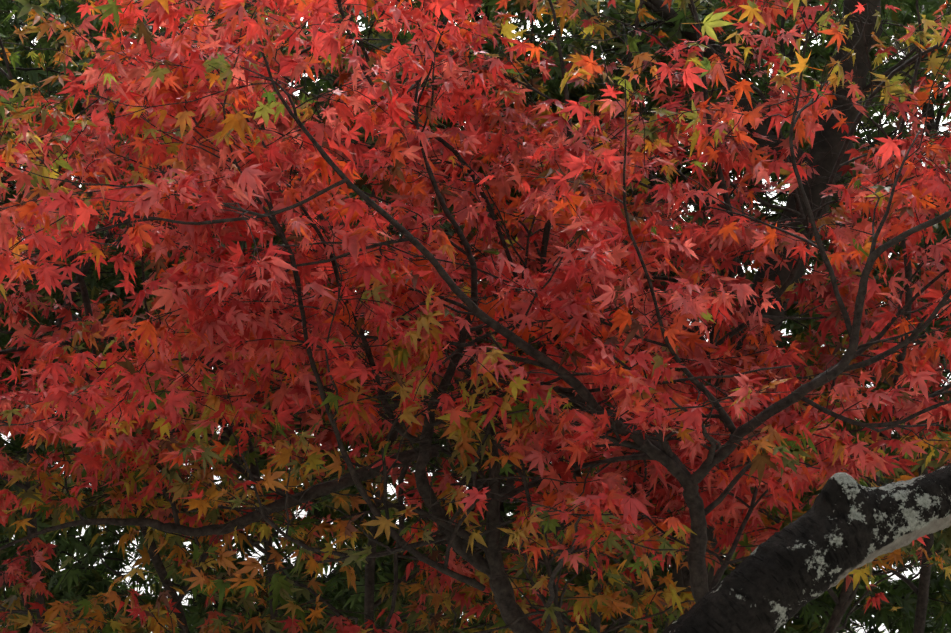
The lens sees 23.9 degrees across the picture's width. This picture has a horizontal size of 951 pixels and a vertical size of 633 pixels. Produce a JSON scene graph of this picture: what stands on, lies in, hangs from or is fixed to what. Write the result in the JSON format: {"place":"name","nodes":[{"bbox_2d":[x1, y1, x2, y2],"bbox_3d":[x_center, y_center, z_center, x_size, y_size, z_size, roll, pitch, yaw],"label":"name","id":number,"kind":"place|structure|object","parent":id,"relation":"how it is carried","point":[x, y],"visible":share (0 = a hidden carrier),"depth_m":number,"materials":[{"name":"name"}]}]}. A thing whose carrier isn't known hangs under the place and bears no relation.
{"place":"outdoors","nodes":[
{"label":"outdoors","id":0,"kind":"place"},
{"bbox_2d":[0,0,950,632],"bbox_3d":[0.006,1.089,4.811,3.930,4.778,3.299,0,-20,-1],"label":"maple","id":1,"kind":"object","parent":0,"point":[162,414],"depth_m":4.61,"materials":[{"name":"red plant"}]},
{"bbox_2d":[0,0,950,632],"bbox_3d":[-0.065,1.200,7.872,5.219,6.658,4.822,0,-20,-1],"label":"trees","id":2,"kind":"object","parent":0,"point":[76,586],"depth_m":6.84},
{"bbox_2d":[1,2,950,632],"label":"sky","id":3,"kind":"structure","parent":0,"point":[389,489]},
{"label":"ground","id":4,"kind":"structure","parent":0,"visible":0},
{"bbox_2d":[662,463,950,632],"bbox_3d":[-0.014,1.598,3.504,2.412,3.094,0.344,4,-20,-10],"label":"tree branch","id":5,"kind":"object","parent":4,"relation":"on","point":[841,528],"visible":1,"depth_m":3.94,"materials":[{"name":"grey plant"}]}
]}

